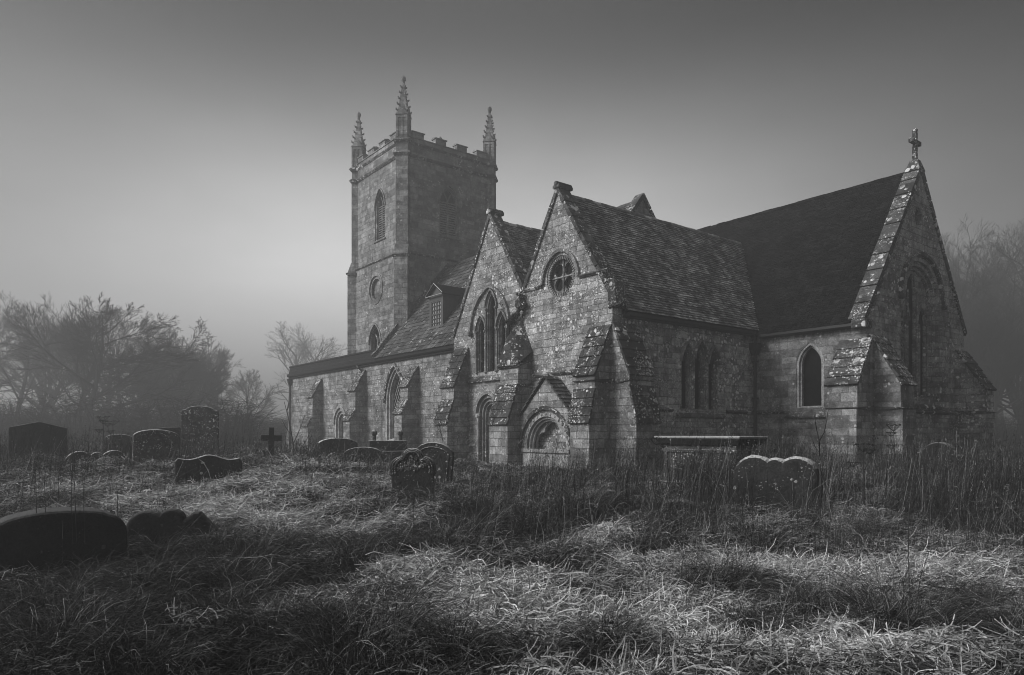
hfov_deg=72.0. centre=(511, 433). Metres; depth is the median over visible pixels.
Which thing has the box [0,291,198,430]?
bare tree
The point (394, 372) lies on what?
arched window
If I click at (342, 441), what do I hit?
gravestone
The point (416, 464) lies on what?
gravestone
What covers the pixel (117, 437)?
gravestone
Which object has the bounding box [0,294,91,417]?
bare tree
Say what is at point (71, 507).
weed stalk
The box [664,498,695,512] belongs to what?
gravestone
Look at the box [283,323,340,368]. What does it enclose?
bare tree
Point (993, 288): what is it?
bare tree
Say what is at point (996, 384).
bare tree
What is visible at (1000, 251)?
bare tree
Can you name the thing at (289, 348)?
bare tree
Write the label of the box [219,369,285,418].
bare tree
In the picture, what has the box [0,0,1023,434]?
sky
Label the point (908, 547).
weed stalk
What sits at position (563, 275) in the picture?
round window
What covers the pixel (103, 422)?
dead hogweed
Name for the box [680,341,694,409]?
lancet window
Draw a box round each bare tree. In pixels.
[0,290,51,393]
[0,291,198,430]
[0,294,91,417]
[0,305,114,415]
[59,298,164,414]
[63,312,178,415]
[65,316,226,422]
[122,328,244,407]
[124,344,234,420]
[131,344,237,418]
[179,330,235,412]
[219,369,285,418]
[265,321,346,401]
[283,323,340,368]
[941,213,1023,395]
[941,219,1023,430]
[944,218,1023,405]
[959,221,1023,378]
[962,290,1023,434]
[964,280,1023,427]
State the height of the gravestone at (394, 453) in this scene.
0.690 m
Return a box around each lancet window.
[474,314,486,373]
[483,288,497,372]
[494,309,506,371]
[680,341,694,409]
[694,339,708,409]
[707,345,720,410]
[797,343,823,407]
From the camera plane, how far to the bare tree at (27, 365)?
58.97 m
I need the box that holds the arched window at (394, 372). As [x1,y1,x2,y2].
[383,363,402,440]
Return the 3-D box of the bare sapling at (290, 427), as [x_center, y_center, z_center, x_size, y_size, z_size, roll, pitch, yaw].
[-7.365,-0.133,24.033,0.980,1.917,0.271,0,0,11]
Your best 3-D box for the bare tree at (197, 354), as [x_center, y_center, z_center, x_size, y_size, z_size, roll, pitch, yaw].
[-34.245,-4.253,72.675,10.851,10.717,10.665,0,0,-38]
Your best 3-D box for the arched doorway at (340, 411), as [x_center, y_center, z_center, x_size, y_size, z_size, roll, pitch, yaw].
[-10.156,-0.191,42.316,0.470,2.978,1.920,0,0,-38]
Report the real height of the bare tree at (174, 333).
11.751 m
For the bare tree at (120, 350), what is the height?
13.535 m
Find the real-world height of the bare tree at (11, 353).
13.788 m
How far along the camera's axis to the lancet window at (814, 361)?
27.46 m
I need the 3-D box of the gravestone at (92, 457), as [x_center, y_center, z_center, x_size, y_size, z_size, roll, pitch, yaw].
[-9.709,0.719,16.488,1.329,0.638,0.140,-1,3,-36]
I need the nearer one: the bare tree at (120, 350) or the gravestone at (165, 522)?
the gravestone at (165, 522)
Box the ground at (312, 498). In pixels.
[0,440,1023,674]
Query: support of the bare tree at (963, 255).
on the ground at (312, 498)
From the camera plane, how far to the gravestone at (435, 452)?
14.49 m
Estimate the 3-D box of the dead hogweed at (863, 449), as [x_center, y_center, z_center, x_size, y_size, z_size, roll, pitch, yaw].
[5.494,0.751,11.013,0.447,1.227,0.368,0,0,3]
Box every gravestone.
[0,507,127,573]
[8,422,67,458]
[65,450,126,461]
[105,434,132,453]
[126,508,220,549]
[132,429,178,461]
[156,427,180,449]
[174,455,241,483]
[181,406,218,456]
[317,438,357,454]
[345,447,381,460]
[382,451,403,460]
[389,448,435,497]
[417,442,454,488]
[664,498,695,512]
[732,455,823,513]
[916,442,963,475]
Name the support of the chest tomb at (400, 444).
on the ground at (312, 498)
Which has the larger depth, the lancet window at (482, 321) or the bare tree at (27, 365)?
the bare tree at (27, 365)
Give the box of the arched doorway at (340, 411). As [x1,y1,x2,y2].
[333,405,345,437]
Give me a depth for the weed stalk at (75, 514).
7.53 m
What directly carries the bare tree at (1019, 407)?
on the ground at (312, 498)
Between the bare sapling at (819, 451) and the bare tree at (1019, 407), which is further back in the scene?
the bare tree at (1019, 407)
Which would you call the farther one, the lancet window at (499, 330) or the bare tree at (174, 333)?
the bare tree at (174, 333)
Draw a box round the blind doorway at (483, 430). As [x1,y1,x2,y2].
[474,391,494,461]
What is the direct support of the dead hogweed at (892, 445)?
on the ground at (312, 498)
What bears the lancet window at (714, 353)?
in the church
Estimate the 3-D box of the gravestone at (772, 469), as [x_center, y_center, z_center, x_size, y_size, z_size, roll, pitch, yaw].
[4.368,1.015,11.629,1.392,1.293,0.400,1,-4,35]
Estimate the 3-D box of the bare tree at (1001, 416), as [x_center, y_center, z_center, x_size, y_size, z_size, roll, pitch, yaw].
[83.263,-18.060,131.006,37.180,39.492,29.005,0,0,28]
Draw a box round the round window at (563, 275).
[540,248,579,297]
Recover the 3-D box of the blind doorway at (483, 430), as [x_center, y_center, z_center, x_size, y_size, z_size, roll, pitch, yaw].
[-0.925,-0.200,29.757,0.482,3.196,1.800,0,0,-38]
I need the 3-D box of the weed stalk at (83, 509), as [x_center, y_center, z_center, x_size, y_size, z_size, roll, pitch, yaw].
[-4.605,0.804,7.584,0.022,0.738,0.327,0,0,-33]
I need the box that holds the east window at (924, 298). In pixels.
[898,252,946,409]
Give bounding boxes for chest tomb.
[368,430,406,451]
[654,436,767,486]
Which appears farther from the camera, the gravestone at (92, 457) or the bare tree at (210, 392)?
the bare tree at (210, 392)
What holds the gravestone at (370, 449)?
on the ground at (312, 498)
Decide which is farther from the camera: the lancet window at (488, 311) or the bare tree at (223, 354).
the bare tree at (223, 354)
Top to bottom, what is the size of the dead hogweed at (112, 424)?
1.184 m
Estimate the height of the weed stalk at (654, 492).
1.125 m
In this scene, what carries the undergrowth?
on the ground at (312, 498)
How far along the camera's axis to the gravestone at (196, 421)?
18.93 m
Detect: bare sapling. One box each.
[282,402,309,450]
[813,413,827,508]
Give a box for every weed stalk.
[62,525,62,561]
[70,463,72,543]
[74,479,76,542]
[82,473,85,543]
[642,458,663,528]
[908,510,909,592]
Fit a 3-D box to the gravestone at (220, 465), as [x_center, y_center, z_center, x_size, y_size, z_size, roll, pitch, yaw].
[-5.814,0.832,13.514,1.188,0.853,0.200,1,-2,-26]
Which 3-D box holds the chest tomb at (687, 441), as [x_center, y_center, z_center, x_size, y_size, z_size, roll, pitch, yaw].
[4.364,0.777,15.600,1.100,1.440,2.200,0,0,-40]
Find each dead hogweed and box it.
[95,416,109,452]
[104,420,119,447]
[646,436,669,499]
[847,442,875,506]
[886,424,900,488]
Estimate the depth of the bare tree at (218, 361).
84.76 m
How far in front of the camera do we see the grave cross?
19.96 m
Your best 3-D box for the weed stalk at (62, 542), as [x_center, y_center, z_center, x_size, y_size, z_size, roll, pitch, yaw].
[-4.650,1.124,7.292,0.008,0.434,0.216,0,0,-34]
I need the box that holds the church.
[285,75,996,470]
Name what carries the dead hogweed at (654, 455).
on the ground at (312, 498)
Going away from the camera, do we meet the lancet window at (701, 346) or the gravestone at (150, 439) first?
the gravestone at (150, 439)
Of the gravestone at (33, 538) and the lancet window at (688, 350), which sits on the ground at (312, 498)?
the gravestone at (33, 538)
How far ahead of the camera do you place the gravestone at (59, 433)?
17.93 m
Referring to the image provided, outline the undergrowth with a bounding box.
[0,384,1023,446]
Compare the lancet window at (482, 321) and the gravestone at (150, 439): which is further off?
the lancet window at (482, 321)
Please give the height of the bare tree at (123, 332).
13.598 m
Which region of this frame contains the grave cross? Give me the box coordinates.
[260,427,281,455]
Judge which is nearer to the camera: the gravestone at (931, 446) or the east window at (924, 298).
the gravestone at (931, 446)
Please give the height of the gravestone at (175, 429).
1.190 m
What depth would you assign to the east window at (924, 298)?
29.02 m
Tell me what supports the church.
on the ground at (312, 498)
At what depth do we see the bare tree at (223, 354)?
80.23 m

